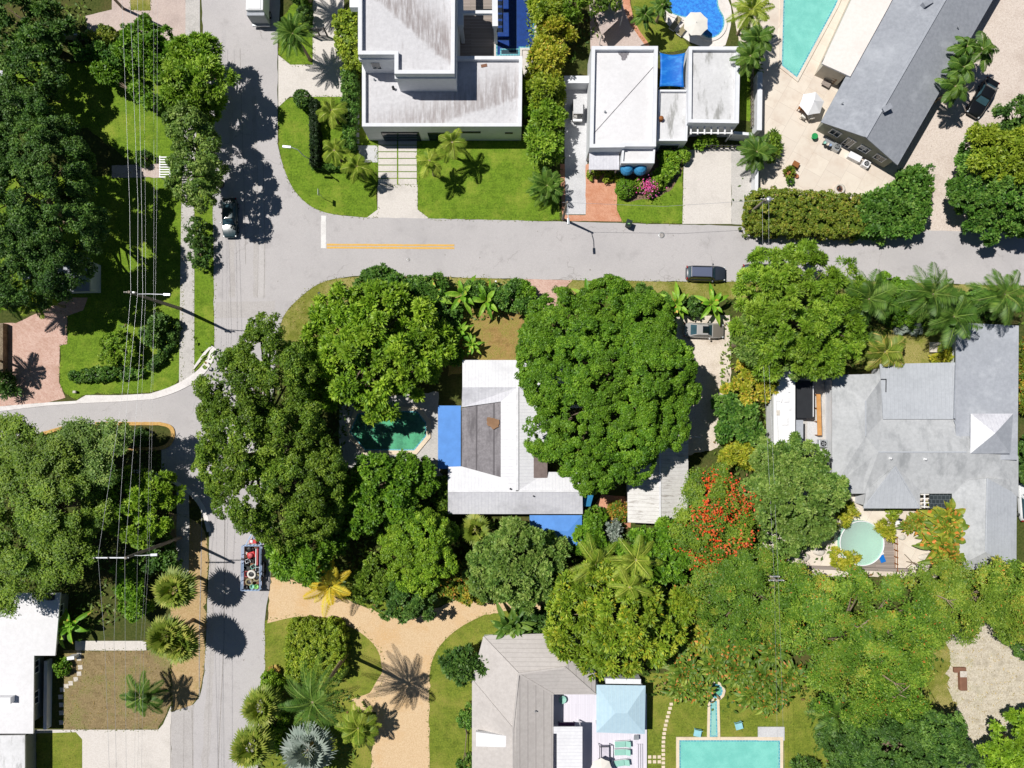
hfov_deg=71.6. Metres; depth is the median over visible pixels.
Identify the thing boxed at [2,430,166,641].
undergrowth
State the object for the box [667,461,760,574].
flame tree
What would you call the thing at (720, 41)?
pool deck
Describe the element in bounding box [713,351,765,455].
undergrowth
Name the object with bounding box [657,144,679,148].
window
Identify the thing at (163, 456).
sidewalk
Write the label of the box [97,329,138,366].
shrub
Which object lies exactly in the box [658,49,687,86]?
shade sail
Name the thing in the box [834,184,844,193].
fire pit
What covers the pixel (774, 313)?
broadleaf tree
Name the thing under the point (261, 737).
sabal palm
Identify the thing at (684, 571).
undergrowth
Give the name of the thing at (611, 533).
shrub
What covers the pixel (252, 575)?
tyre
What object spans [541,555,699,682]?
mango tree
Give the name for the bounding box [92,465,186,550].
round tree
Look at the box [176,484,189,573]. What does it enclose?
sidewalk
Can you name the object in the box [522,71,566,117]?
screen bush
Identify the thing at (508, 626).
bird of paradise
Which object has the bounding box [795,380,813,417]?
side awning
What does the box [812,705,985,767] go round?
broadleaf tree
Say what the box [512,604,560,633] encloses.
shrub
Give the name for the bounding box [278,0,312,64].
lawn
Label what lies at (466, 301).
banana plant
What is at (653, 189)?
shrub
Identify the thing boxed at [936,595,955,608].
dead branch
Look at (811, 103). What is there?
parasol
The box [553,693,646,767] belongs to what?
pool deck
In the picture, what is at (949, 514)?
croton
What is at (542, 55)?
screen bush
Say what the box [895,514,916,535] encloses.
croton
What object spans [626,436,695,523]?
outbuilding
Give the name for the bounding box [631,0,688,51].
lawn
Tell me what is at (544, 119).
screen bush
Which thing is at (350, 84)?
hedge
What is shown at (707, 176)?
driveway
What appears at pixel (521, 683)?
tiled house
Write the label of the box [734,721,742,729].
chair
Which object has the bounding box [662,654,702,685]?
heliconia
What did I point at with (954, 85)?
palm tree
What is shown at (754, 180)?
garden wall
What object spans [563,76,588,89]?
garden wall
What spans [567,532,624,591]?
palm tree
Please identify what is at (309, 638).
hedge
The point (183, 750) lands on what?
road seam
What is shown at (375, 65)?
window
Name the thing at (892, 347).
palm tree
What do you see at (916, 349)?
courtyard
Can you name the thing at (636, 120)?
white house
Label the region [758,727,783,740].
pool deck
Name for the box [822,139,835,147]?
potting table
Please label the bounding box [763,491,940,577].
ground patch
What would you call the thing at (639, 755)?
deck steps
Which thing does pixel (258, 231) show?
road seam
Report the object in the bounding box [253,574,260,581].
tyre
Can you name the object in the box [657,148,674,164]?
shrub
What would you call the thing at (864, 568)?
garden wall
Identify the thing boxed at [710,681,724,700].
swimming pool
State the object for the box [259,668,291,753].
shrub
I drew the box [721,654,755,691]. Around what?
heliconia
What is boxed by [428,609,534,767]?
lawn
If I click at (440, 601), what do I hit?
lawn
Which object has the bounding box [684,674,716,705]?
heliconia
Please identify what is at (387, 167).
driveway slab
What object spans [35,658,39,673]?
window
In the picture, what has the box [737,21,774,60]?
palm tree
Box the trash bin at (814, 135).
[811,133,817,138]
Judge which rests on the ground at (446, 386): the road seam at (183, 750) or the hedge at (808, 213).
the hedge at (808, 213)
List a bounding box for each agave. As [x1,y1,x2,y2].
[892,322,910,334]
[907,322,922,336]
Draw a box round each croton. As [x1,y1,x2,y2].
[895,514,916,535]
[908,508,929,535]
[912,515,965,562]
[915,528,930,544]
[919,545,965,566]
[920,498,969,538]
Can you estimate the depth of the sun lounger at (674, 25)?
85.63 m
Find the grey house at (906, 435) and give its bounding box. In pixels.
[825,322,1018,569]
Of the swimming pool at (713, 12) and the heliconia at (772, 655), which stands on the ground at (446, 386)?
the heliconia at (772, 655)
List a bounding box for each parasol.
[591,758,611,767]
[684,12,707,35]
[799,92,823,114]
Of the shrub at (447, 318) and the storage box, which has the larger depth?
the storage box
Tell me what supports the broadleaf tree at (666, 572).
on the ground at (446, 386)
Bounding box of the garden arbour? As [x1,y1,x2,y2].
[159,156,170,180]
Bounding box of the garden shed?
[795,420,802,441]
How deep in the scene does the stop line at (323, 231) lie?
84.86 m
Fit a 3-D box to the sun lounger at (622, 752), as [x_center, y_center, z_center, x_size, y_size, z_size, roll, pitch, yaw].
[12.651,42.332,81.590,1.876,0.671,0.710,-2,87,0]
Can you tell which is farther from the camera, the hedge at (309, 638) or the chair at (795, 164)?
the chair at (795, 164)
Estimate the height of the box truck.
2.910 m
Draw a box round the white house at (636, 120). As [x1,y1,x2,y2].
[586,46,739,175]
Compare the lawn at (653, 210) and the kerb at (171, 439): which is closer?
the kerb at (171, 439)
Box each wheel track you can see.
[201,560,215,767]
[228,96,235,297]
[252,96,257,297]
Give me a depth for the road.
84.74 m
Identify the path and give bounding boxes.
[75,641,145,650]
[112,164,158,177]
[359,145,377,161]
[589,0,644,48]
[594,495,630,527]
[622,0,649,45]
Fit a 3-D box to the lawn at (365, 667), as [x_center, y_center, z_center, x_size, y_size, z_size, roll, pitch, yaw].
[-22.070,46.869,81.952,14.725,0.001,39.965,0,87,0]
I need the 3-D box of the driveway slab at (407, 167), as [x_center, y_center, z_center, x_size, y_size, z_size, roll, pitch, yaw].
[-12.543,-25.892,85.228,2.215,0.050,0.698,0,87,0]
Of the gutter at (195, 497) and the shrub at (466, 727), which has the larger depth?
the gutter at (195, 497)
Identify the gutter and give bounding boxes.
[0,346,215,410]
[121,469,210,531]
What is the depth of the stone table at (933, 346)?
83.73 m
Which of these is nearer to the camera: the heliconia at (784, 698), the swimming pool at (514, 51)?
the heliconia at (784, 698)
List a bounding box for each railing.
[704,145,742,148]
[894,536,898,571]
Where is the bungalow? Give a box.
[22,258,100,293]
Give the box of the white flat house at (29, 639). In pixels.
[0,592,68,767]
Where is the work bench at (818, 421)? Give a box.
[814,394,821,435]
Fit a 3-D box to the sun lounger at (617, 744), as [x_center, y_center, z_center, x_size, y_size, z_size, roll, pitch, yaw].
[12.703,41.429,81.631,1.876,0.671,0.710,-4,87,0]
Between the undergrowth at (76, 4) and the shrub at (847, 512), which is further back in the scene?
the undergrowth at (76, 4)
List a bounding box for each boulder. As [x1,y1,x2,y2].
[796,553,809,561]
[812,547,824,555]
[898,534,905,539]
[910,563,928,570]
[917,553,928,559]
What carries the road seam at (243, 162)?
on the road
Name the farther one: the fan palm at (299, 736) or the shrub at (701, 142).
the shrub at (701, 142)
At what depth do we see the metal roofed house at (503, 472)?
80.34 m
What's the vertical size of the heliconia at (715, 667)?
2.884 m
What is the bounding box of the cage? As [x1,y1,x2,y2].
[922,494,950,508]
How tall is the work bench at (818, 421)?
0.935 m
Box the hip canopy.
[530,515,581,545]
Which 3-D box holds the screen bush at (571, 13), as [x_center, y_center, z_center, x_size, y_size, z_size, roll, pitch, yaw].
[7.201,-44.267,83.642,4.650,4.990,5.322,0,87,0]
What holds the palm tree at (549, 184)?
on the lawn at (486, 180)
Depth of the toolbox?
82.32 m
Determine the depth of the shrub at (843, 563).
82.17 m
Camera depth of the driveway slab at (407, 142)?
85.34 m
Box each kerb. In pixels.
[40,426,61,435]
[95,422,174,450]
[194,347,211,368]
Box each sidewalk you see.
[161,450,165,470]
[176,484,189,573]
[179,0,199,381]
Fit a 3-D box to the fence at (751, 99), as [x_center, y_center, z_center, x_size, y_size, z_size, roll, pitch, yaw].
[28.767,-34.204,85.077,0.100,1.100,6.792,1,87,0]
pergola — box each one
[458,0,497,43]
[687,127,732,141]
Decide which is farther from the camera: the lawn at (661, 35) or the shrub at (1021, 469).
the lawn at (661, 35)
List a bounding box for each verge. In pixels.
[168,512,208,711]
[280,276,509,341]
[568,280,1023,306]
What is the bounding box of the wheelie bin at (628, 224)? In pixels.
[625,219,632,227]
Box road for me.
[0,0,1023,767]
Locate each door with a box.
[381,132,420,140]
[840,137,856,148]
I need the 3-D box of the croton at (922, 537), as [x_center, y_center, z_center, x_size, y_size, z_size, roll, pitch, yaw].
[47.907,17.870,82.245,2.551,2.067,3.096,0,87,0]
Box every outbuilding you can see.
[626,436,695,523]
[766,371,794,444]
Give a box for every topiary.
[291,0,303,5]
[292,89,312,109]
[295,4,313,22]
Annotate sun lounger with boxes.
[613,758,629,766]
[614,739,630,747]
[614,748,630,755]
[669,16,681,31]
[676,24,685,36]
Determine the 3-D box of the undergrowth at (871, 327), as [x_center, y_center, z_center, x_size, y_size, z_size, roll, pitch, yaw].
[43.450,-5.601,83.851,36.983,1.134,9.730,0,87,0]
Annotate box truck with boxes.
[246,0,270,26]
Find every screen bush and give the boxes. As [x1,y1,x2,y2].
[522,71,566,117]
[522,96,569,138]
[523,123,564,166]
[524,35,570,80]
[526,0,568,25]
[529,14,579,54]
[555,0,588,25]
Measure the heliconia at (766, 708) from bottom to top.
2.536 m
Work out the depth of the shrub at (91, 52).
83.45 m
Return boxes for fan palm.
[279,719,337,767]
[459,514,493,545]
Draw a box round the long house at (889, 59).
[814,0,991,167]
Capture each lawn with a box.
[0,61,180,164]
[0,168,181,399]
[262,616,381,767]
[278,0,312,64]
[278,95,376,217]
[320,575,455,614]
[417,138,559,220]
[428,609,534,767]
[617,169,682,223]
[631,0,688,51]
[644,672,848,767]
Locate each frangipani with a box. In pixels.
[89,60,161,112]
[437,642,488,687]
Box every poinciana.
[684,534,807,649]
[765,559,940,729]
[897,555,1023,650]
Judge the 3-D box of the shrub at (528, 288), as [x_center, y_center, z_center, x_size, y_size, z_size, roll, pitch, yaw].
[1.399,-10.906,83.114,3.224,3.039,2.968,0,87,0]
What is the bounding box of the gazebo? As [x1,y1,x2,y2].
[595,679,645,733]
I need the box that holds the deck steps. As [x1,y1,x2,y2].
[637,744,642,767]
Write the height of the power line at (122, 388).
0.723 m
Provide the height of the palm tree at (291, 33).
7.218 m
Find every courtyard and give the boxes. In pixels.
[448,307,525,375]
[876,324,952,367]
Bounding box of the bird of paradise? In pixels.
[490,603,536,639]
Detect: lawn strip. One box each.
[194,130,214,371]
[376,141,417,185]
[739,70,750,120]
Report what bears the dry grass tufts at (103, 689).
on the yard at (82, 698)
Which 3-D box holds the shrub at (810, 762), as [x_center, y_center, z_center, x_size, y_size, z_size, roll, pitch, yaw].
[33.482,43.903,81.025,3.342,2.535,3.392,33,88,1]
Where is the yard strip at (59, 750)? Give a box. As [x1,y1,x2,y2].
[36,732,81,767]
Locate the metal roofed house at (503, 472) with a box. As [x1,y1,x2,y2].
[448,360,582,513]
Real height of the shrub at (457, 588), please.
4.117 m
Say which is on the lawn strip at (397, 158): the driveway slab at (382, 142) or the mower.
the driveway slab at (382, 142)
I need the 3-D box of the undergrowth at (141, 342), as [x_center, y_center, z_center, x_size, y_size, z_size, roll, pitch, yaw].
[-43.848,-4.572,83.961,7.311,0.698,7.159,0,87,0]
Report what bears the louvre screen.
attached to the pergola at (462, 12)
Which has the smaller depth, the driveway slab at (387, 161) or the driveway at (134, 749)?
the driveway at (134, 749)
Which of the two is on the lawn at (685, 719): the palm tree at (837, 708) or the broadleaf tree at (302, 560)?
the palm tree at (837, 708)
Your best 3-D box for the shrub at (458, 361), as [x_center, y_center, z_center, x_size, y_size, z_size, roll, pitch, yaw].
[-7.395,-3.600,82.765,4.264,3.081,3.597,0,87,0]
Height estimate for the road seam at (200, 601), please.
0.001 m
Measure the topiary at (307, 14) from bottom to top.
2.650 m
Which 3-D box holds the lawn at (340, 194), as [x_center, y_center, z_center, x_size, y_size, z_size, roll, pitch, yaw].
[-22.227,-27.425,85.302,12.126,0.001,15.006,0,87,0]
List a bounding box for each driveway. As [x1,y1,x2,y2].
[0,298,87,405]
[36,707,170,767]
[86,0,184,39]
[267,577,545,767]
[278,0,343,106]
[367,185,427,217]
[525,279,571,312]
[560,164,620,221]
[564,90,586,213]
[675,314,730,454]
[682,148,730,223]
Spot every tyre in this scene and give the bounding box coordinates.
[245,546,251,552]
[245,578,252,585]
[247,570,255,578]
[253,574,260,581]
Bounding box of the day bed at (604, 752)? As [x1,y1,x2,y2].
[598,743,610,764]
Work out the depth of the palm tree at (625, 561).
74.66 m
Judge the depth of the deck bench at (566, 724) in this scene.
81.61 m
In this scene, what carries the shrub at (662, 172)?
on the mulch bed at (637, 196)
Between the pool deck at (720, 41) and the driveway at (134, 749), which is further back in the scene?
the pool deck at (720, 41)
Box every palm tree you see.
[0,275,25,320]
[20,279,65,318]
[119,670,168,716]
[271,12,316,61]
[277,651,359,734]
[303,557,350,617]
[315,97,347,128]
[322,138,350,166]
[334,701,381,747]
[340,152,373,183]
[415,148,445,177]
[435,128,467,163]
[526,166,564,207]
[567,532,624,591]
[605,534,662,578]
[606,565,651,604]
[631,4,655,30]
[649,0,672,22]
[725,0,774,39]
[729,40,765,77]
[736,132,776,173]
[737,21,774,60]
[804,688,862,738]
[832,268,901,327]
[853,331,876,360]
[854,327,905,370]
[889,262,965,328]
[923,291,983,351]
[933,74,968,107]
[941,54,974,83]
[947,35,976,60]
[966,268,1023,325]
[971,31,999,72]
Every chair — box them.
[693,728,702,736]
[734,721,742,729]
[792,160,799,168]
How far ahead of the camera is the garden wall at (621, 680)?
80.90 m
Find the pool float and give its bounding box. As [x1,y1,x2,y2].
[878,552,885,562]
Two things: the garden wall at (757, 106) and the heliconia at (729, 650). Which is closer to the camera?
the heliconia at (729, 650)
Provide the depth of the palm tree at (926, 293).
77.14 m
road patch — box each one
[171,704,193,767]
[216,301,274,317]
[257,160,265,297]
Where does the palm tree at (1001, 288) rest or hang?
on the ground at (446, 386)
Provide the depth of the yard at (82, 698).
82.46 m
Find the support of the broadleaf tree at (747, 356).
on the ground at (446, 386)
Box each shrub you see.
[0,368,21,399]
[52,656,71,677]
[67,29,129,73]
[86,23,119,50]
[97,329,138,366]
[108,558,155,622]
[123,426,151,446]
[130,532,182,574]
[134,149,152,167]
[137,311,170,348]
[183,216,213,271]
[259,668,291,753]
[345,554,395,604]
[353,262,403,303]
[378,580,436,623]
[398,272,450,306]
[415,477,437,507]
[419,475,451,537]
[426,312,459,339]
[430,558,488,606]
[435,294,463,323]
[443,344,465,366]
[455,701,471,767]
[462,279,490,297]
[490,277,532,314]
[512,278,537,300]
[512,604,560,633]
[571,505,614,556]
[586,170,624,183]
[598,499,627,525]
[603,518,623,542]
[611,281,674,318]
[614,177,635,199]
[633,176,645,192]
[635,174,666,198]
[649,156,680,190]
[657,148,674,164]
[673,145,691,164]
[682,295,704,320]
[692,134,719,150]
[710,391,766,448]
[716,439,764,471]
[719,359,779,405]
[764,127,783,164]
[789,753,821,767]
[824,498,861,530]
[829,546,862,571]
[870,270,919,307]
[872,517,896,542]
[877,303,929,332]
[884,508,902,520]
[928,345,953,362]
[958,284,1000,319]
[1000,628,1023,660]
[1018,336,1023,415]
[1018,435,1023,484]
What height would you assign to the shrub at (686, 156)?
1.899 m
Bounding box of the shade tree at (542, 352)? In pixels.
[514,273,702,497]
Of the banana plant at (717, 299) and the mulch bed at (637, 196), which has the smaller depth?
the banana plant at (717, 299)
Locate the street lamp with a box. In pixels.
[282,145,309,158]
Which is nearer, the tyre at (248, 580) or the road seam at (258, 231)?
the tyre at (248, 580)
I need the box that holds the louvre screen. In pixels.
[497,0,502,31]
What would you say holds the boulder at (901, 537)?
on the ground at (446, 386)
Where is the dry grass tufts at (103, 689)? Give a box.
[63,653,167,727]
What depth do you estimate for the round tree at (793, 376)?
78.98 m
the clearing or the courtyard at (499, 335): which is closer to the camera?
the clearing
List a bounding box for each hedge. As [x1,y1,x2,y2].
[67,364,147,383]
[146,320,181,371]
[283,615,351,683]
[308,98,322,170]
[311,163,346,171]
[331,7,361,77]
[340,68,361,153]
[738,185,867,242]
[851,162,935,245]
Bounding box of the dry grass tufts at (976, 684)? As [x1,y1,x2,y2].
[940,634,1023,740]
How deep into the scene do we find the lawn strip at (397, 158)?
85.28 m
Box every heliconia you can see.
[659,673,692,705]
[661,633,692,672]
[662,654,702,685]
[666,581,704,605]
[666,621,712,657]
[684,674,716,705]
[693,597,720,631]
[696,648,731,684]
[708,619,739,659]
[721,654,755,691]
[730,628,759,665]
[732,683,761,712]
[749,658,781,702]
[755,636,791,668]
[755,693,778,719]
[763,678,796,711]
[769,658,806,692]
[802,658,822,691]
[822,677,853,703]
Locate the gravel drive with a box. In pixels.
[884,0,1023,231]
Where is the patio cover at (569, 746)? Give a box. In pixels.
[554,719,581,767]
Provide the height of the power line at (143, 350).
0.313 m
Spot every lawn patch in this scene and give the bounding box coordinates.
[130,0,150,10]
[919,644,956,734]
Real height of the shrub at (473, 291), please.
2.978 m
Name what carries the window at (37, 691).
in the white flat house at (29, 639)
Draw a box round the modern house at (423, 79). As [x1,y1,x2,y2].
[350,0,521,140]
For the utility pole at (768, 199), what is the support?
on the gravel bed at (738, 173)
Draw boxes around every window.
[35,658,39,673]
[35,689,38,704]
[59,603,63,617]
[370,62,381,68]
[428,133,446,140]
[461,131,480,132]
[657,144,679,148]
[828,128,842,137]
[856,144,870,153]
[872,153,886,162]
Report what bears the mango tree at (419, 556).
on the ground at (446, 386)
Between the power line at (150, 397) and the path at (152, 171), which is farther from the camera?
the path at (152, 171)
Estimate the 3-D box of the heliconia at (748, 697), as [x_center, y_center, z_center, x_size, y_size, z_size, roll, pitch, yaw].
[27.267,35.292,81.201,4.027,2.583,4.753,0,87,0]
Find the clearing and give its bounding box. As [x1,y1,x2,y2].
[945,620,1023,767]
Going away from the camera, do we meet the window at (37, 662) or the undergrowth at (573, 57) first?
the window at (37, 662)
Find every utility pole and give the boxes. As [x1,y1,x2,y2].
[93,536,181,558]
[114,0,124,9]
[124,291,181,309]
[562,201,569,224]
[749,196,773,212]
[753,562,784,581]
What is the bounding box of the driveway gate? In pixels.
[307,26,328,36]
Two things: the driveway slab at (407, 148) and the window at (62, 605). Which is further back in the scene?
the driveway slab at (407, 148)
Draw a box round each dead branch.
[882,675,903,689]
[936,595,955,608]
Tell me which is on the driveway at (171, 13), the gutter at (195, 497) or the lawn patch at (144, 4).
the lawn patch at (144, 4)
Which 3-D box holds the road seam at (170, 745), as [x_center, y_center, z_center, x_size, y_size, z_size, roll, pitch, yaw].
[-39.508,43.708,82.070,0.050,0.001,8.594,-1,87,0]
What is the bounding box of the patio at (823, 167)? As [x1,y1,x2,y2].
[731,0,899,197]
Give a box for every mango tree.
[324,449,440,539]
[377,503,459,598]
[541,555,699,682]
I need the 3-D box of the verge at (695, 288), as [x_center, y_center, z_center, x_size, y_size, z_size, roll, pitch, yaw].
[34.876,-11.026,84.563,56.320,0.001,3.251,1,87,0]
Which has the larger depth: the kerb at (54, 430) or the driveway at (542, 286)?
the driveway at (542, 286)
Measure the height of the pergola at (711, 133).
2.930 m
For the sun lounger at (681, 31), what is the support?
on the pool deck at (720, 41)
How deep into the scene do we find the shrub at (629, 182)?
83.94 m
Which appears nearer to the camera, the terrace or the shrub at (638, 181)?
the shrub at (638, 181)
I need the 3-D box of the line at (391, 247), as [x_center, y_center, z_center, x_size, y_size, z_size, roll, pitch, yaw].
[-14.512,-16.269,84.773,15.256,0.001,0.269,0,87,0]
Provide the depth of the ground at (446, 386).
83.64 m
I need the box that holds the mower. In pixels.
[247,550,256,564]
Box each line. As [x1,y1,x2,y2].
[98,10,130,750]
[114,8,137,733]
[125,0,142,694]
[135,50,145,696]
[138,0,157,734]
[141,308,153,767]
[321,216,325,247]
[327,244,453,245]
[327,247,453,248]
[562,200,758,206]
[762,207,777,754]
[769,374,784,767]
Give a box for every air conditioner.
[817,440,826,446]
[830,142,840,152]
[860,159,870,169]
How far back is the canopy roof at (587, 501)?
81.22 m
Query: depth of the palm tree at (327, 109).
81.85 m
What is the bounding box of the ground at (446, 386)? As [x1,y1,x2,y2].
[0,0,1023,767]
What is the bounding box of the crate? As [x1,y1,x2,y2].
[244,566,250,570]
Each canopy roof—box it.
[438,406,461,468]
[583,494,593,506]
[590,0,622,44]
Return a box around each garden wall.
[0,323,7,374]
[43,658,51,729]
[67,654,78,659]
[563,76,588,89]
[604,674,640,683]
[729,131,749,140]
[751,166,757,192]
[752,72,762,135]
[805,565,910,571]
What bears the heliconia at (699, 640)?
on the ground at (446, 386)
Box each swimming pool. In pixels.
[345,406,430,454]
[494,0,535,55]
[500,49,519,54]
[666,0,726,40]
[676,737,782,767]
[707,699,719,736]
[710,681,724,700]
[778,0,840,81]
[837,520,884,565]
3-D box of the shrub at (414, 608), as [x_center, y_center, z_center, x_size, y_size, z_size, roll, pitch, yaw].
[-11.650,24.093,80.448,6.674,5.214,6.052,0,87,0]
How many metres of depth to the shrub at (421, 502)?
81.59 m
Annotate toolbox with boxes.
[249,539,256,543]
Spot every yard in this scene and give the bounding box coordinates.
[62,650,170,729]
[788,370,831,456]
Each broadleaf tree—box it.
[0,0,78,57]
[0,87,111,311]
[0,411,119,619]
[54,416,136,492]
[158,30,242,130]
[160,99,229,214]
[263,508,354,587]
[286,279,459,426]
[461,515,572,616]
[583,0,622,17]
[612,515,690,585]
[727,238,870,383]
[728,313,776,366]
[737,431,851,558]
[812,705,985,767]
[944,134,1023,247]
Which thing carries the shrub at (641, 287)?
on the ground at (446, 386)
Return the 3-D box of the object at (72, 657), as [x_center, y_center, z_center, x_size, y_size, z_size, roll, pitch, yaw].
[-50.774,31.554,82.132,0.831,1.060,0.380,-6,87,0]
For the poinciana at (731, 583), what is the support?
on the ground at (446, 386)
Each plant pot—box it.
[267,665,280,673]
[559,696,566,703]
[782,165,796,178]
[785,176,794,185]
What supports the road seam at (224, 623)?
on the road
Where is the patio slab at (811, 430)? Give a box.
[807,422,818,443]
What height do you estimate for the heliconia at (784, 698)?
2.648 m
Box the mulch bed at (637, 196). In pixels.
[619,151,682,201]
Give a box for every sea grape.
[109,12,166,78]
[140,23,176,83]
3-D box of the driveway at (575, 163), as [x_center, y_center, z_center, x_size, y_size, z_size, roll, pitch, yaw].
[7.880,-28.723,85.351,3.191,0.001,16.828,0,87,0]
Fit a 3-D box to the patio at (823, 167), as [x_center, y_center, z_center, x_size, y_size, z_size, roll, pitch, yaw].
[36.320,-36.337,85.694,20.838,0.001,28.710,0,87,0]
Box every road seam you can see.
[170,724,170,767]
[183,734,183,767]
[191,708,192,767]
[199,435,202,695]
[218,469,224,766]
[240,58,245,263]
[257,164,258,297]
[263,164,264,285]
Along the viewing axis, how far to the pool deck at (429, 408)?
83.82 m
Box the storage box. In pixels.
[846,151,861,163]
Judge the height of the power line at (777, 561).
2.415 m
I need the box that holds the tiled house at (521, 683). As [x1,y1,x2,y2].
[472,632,595,767]
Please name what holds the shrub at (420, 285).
on the verge at (299, 316)
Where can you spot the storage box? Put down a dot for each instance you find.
(854, 157)
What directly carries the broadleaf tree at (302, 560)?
on the ground at (446, 386)
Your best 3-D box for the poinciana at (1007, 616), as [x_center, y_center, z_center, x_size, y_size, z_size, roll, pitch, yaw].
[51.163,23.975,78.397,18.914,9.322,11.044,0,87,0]
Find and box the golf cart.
[572,99,582,122]
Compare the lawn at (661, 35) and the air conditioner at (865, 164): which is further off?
the lawn at (661, 35)
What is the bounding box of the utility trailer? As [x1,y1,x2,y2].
[241,534,265,590]
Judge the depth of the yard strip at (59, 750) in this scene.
82.15 m
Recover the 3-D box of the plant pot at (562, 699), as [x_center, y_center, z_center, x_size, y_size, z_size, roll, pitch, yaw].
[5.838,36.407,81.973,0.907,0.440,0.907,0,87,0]
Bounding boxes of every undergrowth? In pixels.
[2,0,136,65]
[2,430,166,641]
[116,316,170,374]
[194,336,512,612]
[260,674,372,767]
[317,279,523,336]
[459,452,1009,761]
[523,0,565,212]
[550,2,615,62]
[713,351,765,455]
[724,297,1023,373]
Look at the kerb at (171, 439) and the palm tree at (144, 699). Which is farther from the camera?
the kerb at (171, 439)
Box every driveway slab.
[378,140,396,144]
[378,146,396,150]
[378,152,396,157]
[378,159,396,164]
[378,165,396,170]
[378,172,396,177]
[378,179,396,184]
[398,141,416,144]
[398,146,416,150]
[398,152,416,157]
[398,159,416,164]
[398,165,416,170]
[398,172,416,177]
[398,179,416,184]
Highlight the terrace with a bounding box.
[460,0,493,55]
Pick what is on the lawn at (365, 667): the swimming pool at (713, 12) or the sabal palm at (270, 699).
the sabal palm at (270, 699)
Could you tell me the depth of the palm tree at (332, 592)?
78.03 m
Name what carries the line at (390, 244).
on the road
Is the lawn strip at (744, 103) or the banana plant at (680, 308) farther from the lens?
the lawn strip at (744, 103)
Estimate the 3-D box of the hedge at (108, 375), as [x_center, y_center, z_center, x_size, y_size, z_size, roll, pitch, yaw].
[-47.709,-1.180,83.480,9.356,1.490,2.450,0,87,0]
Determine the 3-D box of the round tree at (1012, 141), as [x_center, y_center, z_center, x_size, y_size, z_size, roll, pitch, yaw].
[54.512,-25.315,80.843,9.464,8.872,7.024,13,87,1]
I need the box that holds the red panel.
[255,548,258,564]
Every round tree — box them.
[0,38,70,116]
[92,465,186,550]
[780,330,825,381]
[964,121,1023,186]
[975,707,1023,767]
[991,94,1023,131]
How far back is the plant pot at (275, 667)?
82.09 m
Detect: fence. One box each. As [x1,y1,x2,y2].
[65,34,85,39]
[750,69,753,127]
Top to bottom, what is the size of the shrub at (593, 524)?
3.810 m
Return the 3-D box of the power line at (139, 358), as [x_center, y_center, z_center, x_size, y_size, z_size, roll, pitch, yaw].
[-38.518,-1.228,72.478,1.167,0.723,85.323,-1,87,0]
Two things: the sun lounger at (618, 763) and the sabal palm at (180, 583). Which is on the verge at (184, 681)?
the sabal palm at (180, 583)
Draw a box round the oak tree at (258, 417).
[189,311,349,552]
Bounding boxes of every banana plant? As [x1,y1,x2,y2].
[58,608,94,648]
[425,280,451,304]
[445,275,475,315]
[453,320,475,342]
[460,333,485,356]
[471,279,497,319]
[571,278,598,302]
[661,281,688,319]
[693,282,728,325]
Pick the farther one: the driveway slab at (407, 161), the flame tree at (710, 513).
the driveway slab at (407, 161)
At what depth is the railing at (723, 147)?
84.60 m
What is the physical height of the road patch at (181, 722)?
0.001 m
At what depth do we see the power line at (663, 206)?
78.73 m
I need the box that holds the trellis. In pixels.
[920,494,928,507]
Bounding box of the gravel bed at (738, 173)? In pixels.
[731,146,751,224]
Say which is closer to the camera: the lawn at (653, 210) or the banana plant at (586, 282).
the banana plant at (586, 282)
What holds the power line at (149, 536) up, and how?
attached to the utility pole at (154, 547)
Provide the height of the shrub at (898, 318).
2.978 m
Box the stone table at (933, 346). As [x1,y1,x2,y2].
[929,342,940,351]
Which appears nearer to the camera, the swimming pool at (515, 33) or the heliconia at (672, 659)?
the heliconia at (672, 659)
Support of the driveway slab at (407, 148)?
on the lawn strip at (397, 158)
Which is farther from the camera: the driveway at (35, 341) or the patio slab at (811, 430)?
the driveway at (35, 341)
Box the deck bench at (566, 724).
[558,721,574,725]
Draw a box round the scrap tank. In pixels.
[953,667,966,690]
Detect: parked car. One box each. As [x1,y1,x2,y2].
[220,198,238,237]
[683,321,723,339]
[685,264,724,282]
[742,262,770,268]
[966,76,999,118]
[1017,483,1023,521]
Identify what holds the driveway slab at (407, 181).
on the lawn strip at (397, 158)
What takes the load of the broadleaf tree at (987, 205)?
on the gravel drive
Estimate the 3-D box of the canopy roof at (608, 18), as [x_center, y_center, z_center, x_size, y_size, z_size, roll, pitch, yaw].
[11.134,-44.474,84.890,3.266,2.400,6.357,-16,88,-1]
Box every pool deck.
[339,392,441,477]
[522,50,531,76]
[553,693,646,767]
[664,0,731,45]
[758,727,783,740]
[860,537,894,567]
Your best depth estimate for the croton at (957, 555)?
80.02 m
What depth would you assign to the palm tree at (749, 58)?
80.33 m
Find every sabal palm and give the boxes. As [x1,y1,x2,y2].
[142,613,194,658]
[150,564,200,609]
[159,622,206,666]
[228,723,277,767]
[239,683,284,727]
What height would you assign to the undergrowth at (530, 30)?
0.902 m
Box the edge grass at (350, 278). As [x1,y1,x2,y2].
[2,0,1018,766]
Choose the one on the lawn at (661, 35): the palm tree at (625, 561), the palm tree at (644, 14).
the palm tree at (644, 14)
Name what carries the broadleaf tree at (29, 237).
on the lawn at (93, 322)

